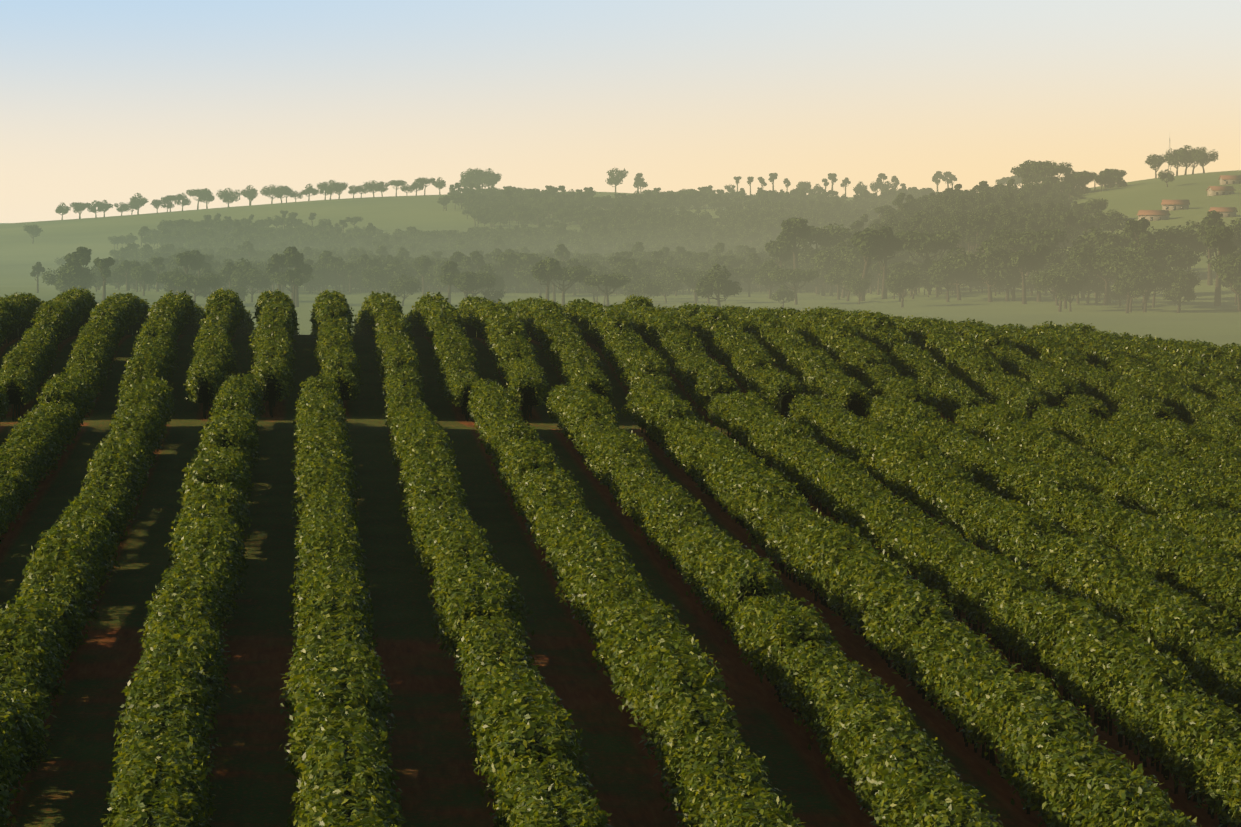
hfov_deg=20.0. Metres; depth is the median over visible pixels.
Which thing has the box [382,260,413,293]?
broad tree
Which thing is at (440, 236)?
tree grove
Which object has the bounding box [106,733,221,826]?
coffee hedge
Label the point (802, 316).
coffee hedge
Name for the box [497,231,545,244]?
tree grove
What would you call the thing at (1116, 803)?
coffee hedge
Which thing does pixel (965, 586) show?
coffee hedge
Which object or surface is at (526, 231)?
tree grove
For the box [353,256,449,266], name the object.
tree grove
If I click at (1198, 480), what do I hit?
coffee hedge
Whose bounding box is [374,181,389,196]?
broad tree
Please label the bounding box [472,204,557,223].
tree grove
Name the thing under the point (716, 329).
coffee hedge
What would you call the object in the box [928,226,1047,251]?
tree grove
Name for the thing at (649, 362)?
coffee hedge
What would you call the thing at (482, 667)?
coffee hedge
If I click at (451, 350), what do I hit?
coffee hedge
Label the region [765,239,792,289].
tall tree
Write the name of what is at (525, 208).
tree grove
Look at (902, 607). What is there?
coffee hedge
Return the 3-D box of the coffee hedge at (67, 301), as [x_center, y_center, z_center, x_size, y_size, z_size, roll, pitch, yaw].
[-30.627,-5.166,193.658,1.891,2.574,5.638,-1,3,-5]
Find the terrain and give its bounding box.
[0,170,1240,826]
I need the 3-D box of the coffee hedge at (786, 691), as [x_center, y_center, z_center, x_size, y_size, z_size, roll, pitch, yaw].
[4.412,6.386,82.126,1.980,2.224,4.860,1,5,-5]
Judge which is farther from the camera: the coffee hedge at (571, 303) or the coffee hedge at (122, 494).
the coffee hedge at (571, 303)
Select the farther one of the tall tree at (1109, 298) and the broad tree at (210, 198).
the broad tree at (210, 198)
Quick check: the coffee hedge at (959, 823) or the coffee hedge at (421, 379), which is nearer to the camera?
the coffee hedge at (959, 823)
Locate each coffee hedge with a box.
[0,294,23,344]
[0,295,30,342]
[0,309,12,341]
[0,309,16,334]
[0,342,49,407]
[0,361,38,408]
[0,365,37,420]
[0,386,7,420]
[0,436,45,488]
[0,446,40,496]
[0,460,39,506]
[0,472,27,519]
[0,484,21,531]
[0,491,13,534]
[0,510,7,543]
[0,597,74,698]
[0,638,62,717]
[0,657,50,745]
[0,685,34,806]
[0,754,26,826]
[1,391,11,411]
[2,430,54,480]
[4,681,58,775]
[7,309,28,341]
[8,292,36,337]
[8,419,63,493]
[10,564,93,631]
[11,338,51,381]
[11,414,67,460]
[13,299,33,338]
[13,593,71,682]
[15,540,105,620]
[15,581,93,654]
[16,292,37,331]
[17,293,42,328]
[17,330,57,374]
[17,404,73,451]
[18,324,59,359]
[22,520,108,594]
[24,324,59,351]
[30,299,76,345]
[32,306,70,343]
[37,376,88,417]
[37,401,79,457]
[44,369,96,415]
[44,511,120,585]
[46,398,83,432]
[47,510,119,572]
[50,300,79,340]
[52,292,87,338]
[53,297,81,339]
[58,499,115,557]
[61,350,107,391]
[61,490,131,545]
[62,289,91,336]
[66,363,105,398]
[68,330,113,371]
[68,340,111,385]
[69,287,98,333]
[72,334,115,365]
[73,297,91,335]
[77,479,139,529]
[78,319,121,353]
[80,446,145,504]
[81,467,136,521]
[85,435,150,493]
[88,301,128,341]
[88,494,128,532]
[92,312,121,350]
[97,428,153,474]
[98,298,133,326]
[100,760,212,826]
[103,295,138,323]
[104,409,162,456]
[104,714,213,800]
[105,293,138,319]
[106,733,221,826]
[110,402,167,449]
[110,652,213,756]
[111,387,169,435]
[113,678,221,781]
[115,293,143,335]
[115,368,161,399]
[121,348,169,385]
[124,379,171,426]
[126,303,147,334]
[130,631,222,719]
[131,297,150,334]
[132,317,178,355]
[132,335,179,378]
[133,613,230,697]
[137,598,225,669]
[138,432,159,470]
[138,576,229,650]
[141,376,175,423]
[142,318,178,347]
[144,298,188,332]
[148,306,182,337]
[148,558,230,637]
[158,296,186,326]
[158,558,242,625]
[160,290,197,319]
[164,507,242,560]
[166,497,241,550]
[166,515,248,577]
[167,293,194,322]
[171,539,239,601]
[174,516,246,594]
[176,449,251,512]
[179,480,251,538]
[183,358,225,418]
[185,304,201,333]
[185,446,254,492]
[187,329,233,363]
[187,352,227,412]
[188,313,201,333]
[189,313,202,333]
[190,335,237,378]
[191,303,204,333]
[194,414,261,468]
[196,314,232,342]
[196,478,250,532]
[197,319,232,343]
[199,408,258,451]
[201,299,241,328]
[203,289,243,323]
[204,311,235,338]
[205,410,259,462]
[206,327,235,355]
[206,392,256,424]
[207,307,235,333]
[207,443,250,482]
[210,383,256,417]
[210,446,251,484]
[214,457,251,500]
[215,288,243,314]
[219,372,265,413]
[225,384,260,417]
[231,407,260,434]
[235,309,253,333]
[238,310,248,326]
[239,314,253,333]
[247,320,292,358]
[248,357,295,406]
[249,328,295,363]
[250,336,296,384]
[251,354,293,416]
[252,288,288,324]
[255,309,296,341]
[258,298,299,334]
[279,632,369,730]
[279,683,392,780]
[286,754,406,826]
[287,556,373,625]
[289,566,377,650]
[289,569,373,634]
[290,427,354,477]
[290,461,360,522]
[290,519,369,594]
[290,645,397,747]
[291,593,377,660]
[291,713,399,818]
[291,718,401,826]
[293,392,335,434]
[293,397,350,445]
[293,412,343,454]
[293,440,343,494]
[293,446,361,498]
[293,501,359,553]
[293,512,357,568]
[294,385,343,417]
[295,421,354,465]
[295,456,357,506]
[295,491,352,527]
[296,374,344,403]
[296,539,366,589]
[299,389,335,405]
[300,506,362,559]
[303,484,360,538]
[307,620,383,675]
[311,289,352,324]
[312,298,354,328]
[312,326,355,372]
[313,297,351,330]
[313,809,400,826]
[314,316,352,339]
[314,322,352,352]
[315,316,354,346]
[319,344,363,390]
[320,361,360,404]
[352,310,368,334]
[355,311,369,332]
[356,307,372,334]
[359,291,386,319]
[362,301,373,324]
[364,292,401,318]
[365,296,402,319]
[365,297,400,324]
[367,297,400,329]
[372,308,408,340]
[372,322,408,357]
[373,334,398,360]
[375,311,414,345]
[375,332,417,372]
[376,342,415,380]
[377,342,423,388]
[380,365,424,400]
[383,379,423,411]
[385,391,427,425]
[388,403,436,430]
[389,407,437,453]
[389,419,452,466]
[391,407,422,440]
[391,411,436,462]
[396,421,457,466]
[396,442,462,499]
[399,443,462,487]
[399,453,465,503]
[399,468,468,527]
[405,498,474,553]
[406,311,422,335]
[406,316,424,335]
[408,301,418,324]
[409,488,471,533]
[410,305,425,334]
[412,307,428,333]
[413,291,449,319]
[413,369,426,396]
[413,509,485,557]
[413,516,495,580]
[415,300,436,326]
[417,300,442,328]
[420,299,450,328]
[420,302,451,327]
[422,303,464,329]
[425,305,462,341]
[426,553,491,604]
[427,521,497,592]
[427,556,490,613]
[428,317,466,348]
[429,323,465,355]
[431,333,479,370]
[431,573,526,657]
[434,330,472,355]
[435,350,479,391]
[435,560,536,635]
[436,345,480,376]
[438,365,478,413]
[445,370,480,420]
[449,606,534,674]
[453,613,536,702]
[458,295,484,336]
[458,646,541,729]
[460,668,517,756]
[461,297,489,335]
[461,308,470,336]
[461,308,478,337]
[465,661,564,775]
[467,300,486,337]
[467,302,485,338]
[467,378,507,417]
[468,382,508,425]
[469,301,493,329]
[473,681,593,805]
[474,299,512,326]
[474,390,515,433]
[474,396,528,439]
[475,306,505,332]
[477,408,522,448]
[480,308,506,338]
[482,314,525,347]
[483,307,521,344]
[483,417,519,455]
[485,313,529,357]
[485,418,543,463]
[487,735,593,826]
[489,764,611,826]
[490,333,530,360]
[490,433,526,469]
[491,438,559,488]
[492,333,539,375]
[496,354,535,385]
[496,438,532,477]
[500,438,563,496]
[503,354,543,406]
[504,371,549,420]
[505,466,551,509]
[508,298,525,328]
[510,795,611,826]
[511,359,548,417]
[512,480,529,521]
[514,466,587,530]
[515,297,537,337]
[516,307,533,337]
[517,296,545,339]
[523,298,556,343]
[523,483,588,543]
[524,311,540,342]
[527,299,563,332]
[531,497,593,551]
[532,308,570,340]
[534,506,610,563]
[538,319,572,342]
[539,319,585,355]
[541,515,609,581]
[542,325,583,367]
[546,382,577,415]
[549,384,598,443]
[551,333,588,373]
[551,383,589,422]
[551,531,597,590]
[554,344,602,378]
[554,527,635,601]
[555,544,642,624]
[557,403,577,449]
[560,354,597,383]
[562,392,619,442]
[563,298,595,317]
[565,301,593,339]
[565,366,600,393]
[568,365,614,405]
[570,407,619,454]
[571,302,592,342]
[574,302,606,343]
[575,420,619,459]
[577,562,658,640]
[578,306,603,333]
[580,426,622,484]
[582,306,604,348]
[583,305,616,348]
[584,436,613,495]
[586,589,655,659]
[591,317,602,342]
[591,593,660,676]
[591,598,696,699]
[592,428,651,484]
[595,307,635,345]
[596,326,645,363]
[597,444,656,494]
[607,335,649,370]
[607,615,708,721]
[609,461,657,521]
[609,465,670,523]
[612,345,647,389]
[620,347,670,392]
[621,353,644,390]
[621,381,670,443]
[622,294,653,317]
[625,475,677,526]
[626,630,730,748]
[627,304,656,339]
[627,372,675,397]
[630,306,657,343]
[632,478,690,559]
[632,489,712,570]
[633,310,654,349]
[635,389,675,443]
[638,396,672,450]
[639,306,672,350]
[639,667,742,781]
[643,393,695,465]
[644,309,681,341]
[645,505,713,580]
[647,312,690,350]
[653,702,750,811]
[655,305,670,310]
[656,328,680,364]
[656,413,703,462]
[659,732,795,826]
[660,328,707,368]
[662,419,698,481]
[666,525,734,584]
[667,518,723,585]
[669,420,720,486]
[671,342,704,372]
[672,350,717,383]
[675,361,706,409]
[675,427,728,495]
[676,302,706,325]
[678,527,744,628]
[680,774,800,826]
[684,430,738,508]
[684,552,729,629]
[685,357,730,410]
[685,370,741,415]
[687,315,708,353]
[691,305,729,356]
[693,437,753,516]
[695,317,731,359]
[698,543,785,661]
[701,303,718,308]
[702,392,733,441]
[703,445,764,528]
[705,320,737,351]
[709,323,747,373]
[711,392,745,446]
[711,453,773,534]
[712,784,804,826]
[716,390,772,453]
[717,330,768,370]
[719,304,742,311]
[722,474,753,537]
[723,588,784,645]
[723,594,782,695]
[724,306,747,320]
[724,343,761,387]
[727,468,802,552]
[728,401,774,458]
[729,307,755,322]
[730,343,778,391]
[732,310,751,328]
[736,406,784,467]
[737,591,838,714]
[738,316,747,331]
[742,308,779,349]
[742,365,777,389]
[743,485,809,571]
[747,366,787,414]
[747,414,789,469]
[747,503,816,585]
[752,313,785,363]
[752,416,819,480]
[755,306,774,311]
[755,368,805,418]
[758,321,797,366]
[758,638,848,711]
[764,326,804,370]
[768,430,817,496]
[770,329,814,368]
[771,306,797,314]
[772,436,828,504]
[773,505,836,598]
[776,309,799,324]
[776,640,872,733]
[778,348,800,384]
[782,522,834,610]
[784,313,798,331]
[785,343,828,384]
[787,393,831,446]
[789,444,838,516]
[790,348,840,393]
[791,663,912,753]
[793,307,832,348]
[794,519,880,625]
[796,451,871,516]
[801,313,837,349]
[803,376,819,396]
[804,367,854,410]
[805,398,848,455]
[805,690,929,785]
[811,317,836,349]
[812,306,834,312]
[812,407,852,454]
[814,461,873,525]
[815,315,858,354]
[816,551,863,634]
[817,408,866,457]
[822,471,888,539]
[823,375,875,417]
[824,307,844,315]
[824,699,951,824]
[826,332,863,362]
[826,545,918,660]
[831,336,874,375]
[831,419,862,457]
[832,480,894,553]
[837,341,891,384]
[840,309,864,325]
[840,418,894,489]
[845,310,875,336]
[847,567,914,678]
[849,426,904,494]
[849,497,890,558]
[855,361,900,387]
[856,310,896,341]
[856,573,958,698]
[858,495,929,560]
[861,743,979,826]
[864,369,894,400]
[865,756,999,826]
[867,393,908,427]
[868,327,892,346]
[868,446,900,498]
[870,325,912,355]
[871,431,945,512]
[877,379,888,397]
[878,400,906,431]
[879,509,934,586]
[882,375,940,416]
[883,451,942,517]
[885,609,963,719]
[886,340,912,372]
[887,398,942,436]
[889,344,929,377]
[890,517,970,594]
[891,314,906,327]
[897,349,944,379]
[899,315,935,336]
[901,615,1005,743]
[903,321,939,346]
[904,455,978,527]
[907,356,952,413]
[908,415,967,448]
[909,532,983,614]
[915,804,1003,826]
[916,472,979,541]
[917,322,957,368]
[923,537,1001,635]
[923,636,1018,762]
[925,329,964,375]
[926,424,978,457]
[930,370,967,415]
[931,378,977,422]
[935,319,958,327]
[935,337,966,379]
[935,481,1003,546]
[940,384,988,423]
[940,434,990,469]
[942,320,972,329]
[943,336,992,383]
[944,550,1002,650]
[949,661,1046,782]
[950,322,981,338]
[952,349,1004,402]
[952,404,979,428]
[952,491,1012,558]
[954,436,1007,489]
[956,406,985,437]
[960,325,985,340]
[962,552,1053,668]
[963,499,1015,559]
[964,318,984,325]
[964,367,1005,404]
[966,441,1031,491]
[968,324,1010,351]
[968,672,1099,783]
[972,399,1031,445]
[975,586,1054,682]
[976,368,1013,403]
[982,450,1036,498]
[983,498,1061,564]
[985,342,1015,356]
[985,707,1113,821]
[988,374,1049,406]
[990,343,1030,371]
[990,416,1039,445]
[992,461,1034,510]
[992,588,1093,702]
[995,323,1032,334]
[995,419,1052,455]
[995,525,1071,598]
[997,382,1047,421]
[998,353,1034,378]
[1007,329,1027,346]
[1007,460,1089,512]
[1008,732,1165,826]
[1009,324,1031,331]
[1012,329,1047,357]
[1016,357,1048,380]
[1017,426,1073,468]
[1021,335,1050,361]
[1021,362,1063,407]
[1023,533,1074,600]
[1023,597,1133,728]
[1031,321,1066,335]
[1031,334,1079,361]
[1031,435,1090,470]
[1032,404,1055,426]
[1032,485,1088,536]
[1033,366,1083,408]
[1037,404,1089,438]
[1038,532,1133,601]
[1040,623,1154,747]
[1041,327,1075,336]
[1044,345,1091,374]
[1050,447,1105,478]
[1050,488,1122,537]
[1051,330,1086,342]
[1057,357,1094,384]
[1058,409,1112,448]
[1059,393,1111,423]
[1061,322,1096,334]
[1061,760,1200,826]
[1064,549,1150,614]
[1065,501,1124,549]
[1067,456,1119,495]
[1069,425,1110,455]
[1073,335,1114,360]
[1076,364,1126,416]
[1084,328,1114,338]
[1084,423,1137,464]
[1085,340,1126,370]
[1087,504,1170,557]
[1088,566,1178,629]
[1088,631,1200,777]
[1089,469,1111,499]
[1095,332,1130,348]
[1097,382,1117,412]
[1098,461,1164,512]
[1099,425,1163,466]
[1101,676,1226,799]
[1102,353,1128,372]
[1106,377,1161,415]
[1107,354,1152,381]
[1107,408,1154,430]
[1112,514,1201,566]
[1113,337,1143,352]
[1113,578,1207,654]
[1115,443,1173,467]
[1116,468,1193,517]
[1117,338,1155,360]
[1119,332,1141,339]
[1123,393,1177,421]
[1124,362,1159,384]
[1124,414,1171,439]
[1124,528,1211,591]
[1126,593,1240,695]
[1131,343,1172,361]
[1131,686,1240,826]
[1132,334,1162,344]
[1133,364,1189,397]
[1137,449,1182,471]
[1140,416,1193,447]
[1142,350,1177,367]
[1142,481,1219,530]
[1145,339,1172,349]
[1150,452,1218,480]
[1151,384,1179,406]
[1153,422,1216,458]
[1155,356,1180,376]
[1156,338,1184,357]
[1156,536,1240,598]
[1163,384,1206,424]
[1167,355,1216,386]
[1167,502,1224,536]
[1167,623,1240,712]
[1171,462,1238,502]
[1174,394,1229,425]
[1177,339,1225,366]
[1178,719,1240,826]
[1179,555,1240,635]
[1180,372,1215,398]
[1181,505,1240,547]
[1182,440,1217,461]
[1186,638,1240,711]
[1188,401,1240,425]
[1189,416,1236,439]
[1189,439,1240,477]
[1193,352,1238,374]
[1194,478,1238,509]
[1198,738,1240,826]
[1199,374,1240,401]
[1203,568,1240,636]
[1205,419,1240,447]
[1208,358,1240,382]
[1209,478,1240,516]
[1209,520,1240,556]
[1214,390,1239,410]
[1216,452,1240,482]
[1218,342,1240,351]
[1223,348,1240,366]
[1225,366,1240,385]
[1225,393,1240,414]
[1227,430,1240,446]
[1228,345,1240,351]
[1230,484,1240,518]
[1231,657,1240,713]
[1233,540,1240,564]
[1236,374,1240,386]
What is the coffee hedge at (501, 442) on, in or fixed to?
on the terrain
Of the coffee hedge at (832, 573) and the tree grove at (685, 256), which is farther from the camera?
the tree grove at (685, 256)
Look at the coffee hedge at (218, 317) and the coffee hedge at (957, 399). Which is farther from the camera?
the coffee hedge at (218, 317)
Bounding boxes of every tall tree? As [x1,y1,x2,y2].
[30,262,44,292]
[64,253,87,271]
[65,246,92,278]
[93,257,114,300]
[175,251,202,295]
[190,250,211,277]
[220,262,233,289]
[266,253,287,291]
[278,264,287,292]
[283,246,312,306]
[285,268,302,308]
[415,258,432,295]
[441,261,459,303]
[457,274,475,299]
[531,257,560,300]
[551,278,555,302]
[565,258,580,294]
[634,173,642,191]
[734,176,741,190]
[747,176,753,194]
[757,177,766,189]
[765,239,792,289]
[768,173,777,190]
[776,217,811,292]
[783,178,790,190]
[822,178,828,189]
[828,173,837,189]
[832,260,846,299]
[840,177,850,194]
[850,227,887,301]
[872,226,903,298]
[872,262,887,294]
[876,173,886,189]
[891,176,899,186]
[932,171,943,191]
[942,171,952,187]
[947,175,956,187]
[1010,249,1040,303]
[1069,244,1092,298]
[1108,280,1110,302]
[1118,280,1139,312]
[1124,218,1152,248]
[1196,210,1225,284]
[1204,225,1237,305]
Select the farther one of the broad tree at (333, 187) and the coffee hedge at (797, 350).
the broad tree at (333, 187)
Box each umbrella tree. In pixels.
[70,202,90,218]
[156,271,188,294]
[161,195,176,211]
[172,274,220,303]
[186,189,212,209]
[261,270,279,291]
[269,271,313,300]
[345,216,362,227]
[389,180,406,196]
[416,177,434,194]
[437,271,493,292]
[452,275,495,297]
[494,252,541,292]
[536,265,591,304]
[583,273,630,306]
[590,284,620,305]
[616,272,651,282]
[656,266,693,295]
[674,270,708,303]
[681,281,699,300]
[690,272,722,303]
[732,267,761,296]
[768,268,819,304]
[782,223,852,252]
[888,262,926,294]
[895,230,962,290]
[990,228,1068,277]
[995,177,1009,185]
[995,254,1025,300]
[1010,166,1049,183]
[1010,176,1022,186]
[1019,160,1056,175]
[1030,162,1072,187]
[1034,270,1089,311]
[1042,267,1088,308]
[1059,264,1092,303]
[1066,250,1144,305]
[1069,243,1128,296]
[1083,229,1137,280]
[1101,254,1159,303]
[1120,272,1175,311]
[1147,250,1202,291]
[1152,269,1178,307]
[1206,253,1239,271]
[1230,218,1240,233]
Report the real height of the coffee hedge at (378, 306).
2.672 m
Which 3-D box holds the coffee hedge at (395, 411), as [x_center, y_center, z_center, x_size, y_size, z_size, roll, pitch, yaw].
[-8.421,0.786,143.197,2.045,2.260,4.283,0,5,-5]
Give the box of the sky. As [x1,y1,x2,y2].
[0,0,1240,222]
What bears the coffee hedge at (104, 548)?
on the terrain
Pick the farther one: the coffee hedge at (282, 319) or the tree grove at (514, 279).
the tree grove at (514, 279)
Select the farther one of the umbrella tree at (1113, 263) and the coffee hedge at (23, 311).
the umbrella tree at (1113, 263)
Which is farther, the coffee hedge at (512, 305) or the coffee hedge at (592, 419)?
the coffee hedge at (512, 305)
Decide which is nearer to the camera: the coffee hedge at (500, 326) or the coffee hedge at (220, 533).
the coffee hedge at (220, 533)
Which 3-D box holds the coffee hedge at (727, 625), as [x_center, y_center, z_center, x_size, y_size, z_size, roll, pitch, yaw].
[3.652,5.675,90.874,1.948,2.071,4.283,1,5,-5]
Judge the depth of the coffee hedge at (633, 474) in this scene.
119.27 m
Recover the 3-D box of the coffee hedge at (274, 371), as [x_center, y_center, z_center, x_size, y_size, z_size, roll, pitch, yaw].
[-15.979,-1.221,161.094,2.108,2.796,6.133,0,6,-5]
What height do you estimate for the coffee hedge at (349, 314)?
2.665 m
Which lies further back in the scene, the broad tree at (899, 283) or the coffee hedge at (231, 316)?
the broad tree at (899, 283)
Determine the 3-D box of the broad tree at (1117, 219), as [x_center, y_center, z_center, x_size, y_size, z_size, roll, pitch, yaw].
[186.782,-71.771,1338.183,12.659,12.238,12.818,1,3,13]
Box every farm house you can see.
[1137,210,1169,220]
[1161,200,1189,210]
[1206,186,1235,195]
[1209,207,1237,217]
[1218,175,1240,184]
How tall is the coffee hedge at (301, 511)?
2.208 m
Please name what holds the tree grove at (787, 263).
on the terrain
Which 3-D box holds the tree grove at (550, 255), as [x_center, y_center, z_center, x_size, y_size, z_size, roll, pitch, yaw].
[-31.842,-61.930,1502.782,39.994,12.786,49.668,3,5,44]
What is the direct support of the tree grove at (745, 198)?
on the terrain
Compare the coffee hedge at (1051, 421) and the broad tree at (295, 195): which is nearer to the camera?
the coffee hedge at (1051, 421)
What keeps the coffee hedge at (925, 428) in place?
on the terrain
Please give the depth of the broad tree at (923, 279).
1125.99 m
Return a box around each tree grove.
[90,257,221,292]
[91,265,166,288]
[96,257,169,267]
[108,226,196,248]
[109,244,206,259]
[109,254,219,287]
[110,242,233,257]
[113,255,233,287]
[114,254,224,264]
[118,252,178,265]
[127,245,232,260]
[129,249,190,261]
[130,250,179,259]
[139,221,217,235]
[157,213,239,231]
[158,233,206,245]
[159,236,226,248]
[166,215,242,233]
[169,261,304,289]
[183,256,346,291]
[189,224,259,236]
[190,247,283,258]
[200,236,279,252]
[200,250,358,293]
[202,228,286,244]
[211,230,285,246]
[216,254,267,263]
[225,241,343,258]
[231,253,250,261]
[233,219,318,236]
[234,246,286,251]
[238,210,330,228]
[251,247,358,263]
[261,222,320,235]
[265,254,369,290]
[290,230,359,238]
[297,219,383,235]
[297,245,359,253]
[299,247,373,257]
[301,231,352,246]
[302,228,348,239]
[303,258,425,293]
[306,246,406,261]
[308,234,374,247]
[317,234,379,247]
[320,253,413,264]
[328,264,392,290]
[331,241,416,256]
[341,253,381,258]
[345,235,456,252]
[345,268,457,292]
[352,223,448,245]
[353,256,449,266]
[358,244,450,257]
[366,251,517,292]
[379,232,465,243]
[382,255,495,288]
[390,236,504,257]
[396,247,449,259]
[402,232,468,238]
[403,248,501,263]
[408,227,511,243]
[419,235,514,249]
[431,264,532,292]
[434,233,521,245]
[435,251,580,292]
[437,188,526,210]
[440,225,504,233]
[443,242,520,254]
[446,231,521,242]
[447,183,511,195]
[454,183,525,194]
[461,196,521,207]
[462,203,520,218]
[464,253,519,264]
[469,209,553,228]
[469,244,554,256]
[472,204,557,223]
[472,221,545,234]
[472,236,541,249]
[479,261,646,294]
[483,244,613,261]
[484,186,540,196]
[486,188,522,196]
[486,228,550,243]
[487,228,565,237]
[493,267,572,291]
[494,195,563,215]
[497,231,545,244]
[498,195,566,207]
[508,201,584,220]
[510,221,594,236]
[511,185,588,200]
[514,246,578,258]
[516,191,577,200]
[516,244,581,252]
[518,185,596,195]
[519,187,592,199]
[522,259,629,291]
[523,240,587,253]
[528,191,613,208]
[530,261,638,292]
[546,253,578,258]
[549,256,671,291]
[552,202,651,225]
[553,241,649,254]
[564,256,694,293]
[565,228,587,234]
[568,193,640,209]
[572,241,694,259]
[575,242,655,255]
[578,251,677,263]
[583,203,657,218]
[583,215,656,226]
[586,249,660,257]
[590,258,611,268]
[593,247,698,260]
[597,193,669,208]
[600,249,650,254]
[608,260,675,268]
[610,258,669,268]
[612,193,672,209]
[623,235,682,247]
[627,191,680,208]
[627,207,711,222]
[627,268,693,292]
[634,185,717,203]
[637,211,719,225]
[638,187,707,207]
[642,250,770,264]
[647,240,708,250]
[650,206,704,215]
[650,246,675,251]
[651,195,710,208]
[662,255,766,286]
[667,186,739,200]
[669,242,768,259]
[671,194,737,208]
[672,256,746,267]
[674,240,714,250]
[679,240,758,247]
[680,251,721,260]
[682,265,768,291]
[688,253,760,286]
[690,238,761,245]
[692,245,735,253]
[695,194,770,210]
[698,265,779,290]
[707,244,771,257]
[709,241,800,249]
[710,257,814,290]
[712,187,761,200]
[724,249,732,254]
[727,210,796,230]
[730,214,818,228]
[733,190,808,210]
[733,257,829,291]
[738,260,820,291]
[746,264,792,290]
[755,187,825,200]
[759,237,819,248]
[773,213,855,222]
[773,268,874,293]
[774,219,847,227]
[774,223,865,233]
[776,261,805,291]
[779,188,839,196]
[780,189,838,197]
[791,192,866,208]
[806,196,847,204]
[809,217,878,223]
[809,253,945,296]
[810,251,944,295]
[814,272,926,295]
[818,213,877,221]
[819,214,866,222]
[820,231,943,249]
[820,248,956,288]
[830,195,895,209]
[835,250,948,286]
[840,188,881,199]
[848,220,869,237]
[853,188,937,201]
[860,214,905,230]
[862,190,913,203]
[865,209,897,220]
[870,219,896,230]
[874,189,926,203]
[874,205,894,221]
[874,254,924,288]
[880,187,935,193]
[880,261,1006,298]
[882,197,918,208]
[883,203,937,221]
[886,211,950,223]
[894,192,950,210]
[904,258,1052,296]
[907,212,992,226]
[908,214,1018,224]
[909,209,1055,246]
[917,206,1036,218]
[928,201,984,216]
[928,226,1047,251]
[932,193,1039,205]
[932,217,1046,252]
[933,195,1026,211]
[934,215,1068,255]
[938,188,1018,196]
[939,192,1053,211]
[940,192,1043,211]
[945,213,1077,249]
[948,210,1094,251]
[949,195,1077,212]
[951,213,1071,253]
[954,181,1051,201]
[957,221,1069,251]
[959,224,1077,254]
[960,205,1107,231]
[965,191,1017,199]
[969,225,1049,245]
[971,224,1002,253]
[972,173,1090,195]
[980,182,1085,203]
[985,202,1091,215]
[986,189,1071,207]
[995,187,1076,202]
[1020,208,1102,231]
[1023,168,1126,193]
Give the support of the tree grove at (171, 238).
on the terrain
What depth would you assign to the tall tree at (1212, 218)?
1142.52 m
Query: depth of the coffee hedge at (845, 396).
160.24 m
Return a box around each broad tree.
[23,224,42,243]
[41,264,65,289]
[55,265,94,289]
[55,271,95,292]
[56,203,70,219]
[73,202,84,218]
[87,201,103,217]
[101,200,112,216]
[114,202,128,215]
[123,201,141,214]
[130,193,148,213]
[131,265,157,295]
[150,199,163,212]
[160,200,174,211]
[163,267,191,294]
[174,193,190,210]
[193,271,229,298]
[199,188,214,208]
[216,188,241,201]
[223,196,232,206]
[223,285,247,300]
[228,258,261,300]
[230,269,273,301]
[240,185,257,205]
[245,193,255,201]
[260,185,281,203]
[270,185,292,202]
[281,186,293,202]
[290,191,302,201]
[301,184,317,200]
[317,182,329,199]
[320,179,342,199]
[334,182,348,199]
[348,185,360,197]
[355,185,369,197]
[362,180,384,197]
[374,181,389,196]
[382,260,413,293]
[388,274,422,305]
[400,184,414,192]
[409,179,423,195]
[424,266,448,293]
[432,177,445,194]
[459,168,482,184]
[472,170,490,188]
[477,264,505,297]
[480,168,496,187]
[481,288,505,303]
[490,173,501,186]
[514,262,561,296]
[578,274,602,302]
[580,269,606,302]
[605,168,627,191]
[611,261,626,293]
[612,258,643,283]
[621,276,665,298]
[633,176,647,193]
[651,276,682,302]
[694,264,741,305]
[710,264,741,295]
[724,184,735,192]
[755,259,786,298]
[757,261,782,293]
[770,285,795,307]
[788,238,825,288]
[796,181,810,190]
[812,184,823,190]
[813,240,877,297]
[813,245,850,266]
[823,264,873,300]
[847,277,871,303]
[853,182,866,190]
[870,182,883,195]
[880,181,897,190]
[885,271,920,307]
[898,267,930,298]
[928,256,965,301]
[931,246,977,299]
[957,239,1015,301]
[983,281,1003,295]
[984,249,1028,300]
[1028,265,1063,305]
[1056,280,1082,311]
[1070,226,1120,250]
[1072,265,1109,303]
[1080,266,1112,302]
[1083,198,1107,215]
[1093,173,1109,191]
[1095,209,1127,232]
[1098,287,1112,301]
[1112,264,1154,311]
[1120,258,1164,308]
[1121,239,1178,300]
[1144,154,1166,177]
[1148,226,1189,248]
[1156,266,1200,302]
[1157,169,1174,186]
[1159,269,1200,309]
[1162,277,1195,312]
[1164,148,1188,175]
[1166,220,1217,270]
[1171,145,1198,174]
[1180,149,1208,173]
[1187,147,1217,172]
[1212,255,1240,310]
[1217,223,1240,255]
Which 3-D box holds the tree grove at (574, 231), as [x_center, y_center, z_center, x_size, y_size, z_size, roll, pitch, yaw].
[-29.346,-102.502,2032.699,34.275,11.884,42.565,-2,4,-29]
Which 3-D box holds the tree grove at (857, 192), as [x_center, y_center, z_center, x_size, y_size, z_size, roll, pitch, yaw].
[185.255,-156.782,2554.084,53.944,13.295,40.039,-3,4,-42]
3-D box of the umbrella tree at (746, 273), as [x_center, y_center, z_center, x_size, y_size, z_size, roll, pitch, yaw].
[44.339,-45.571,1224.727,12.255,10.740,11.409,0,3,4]

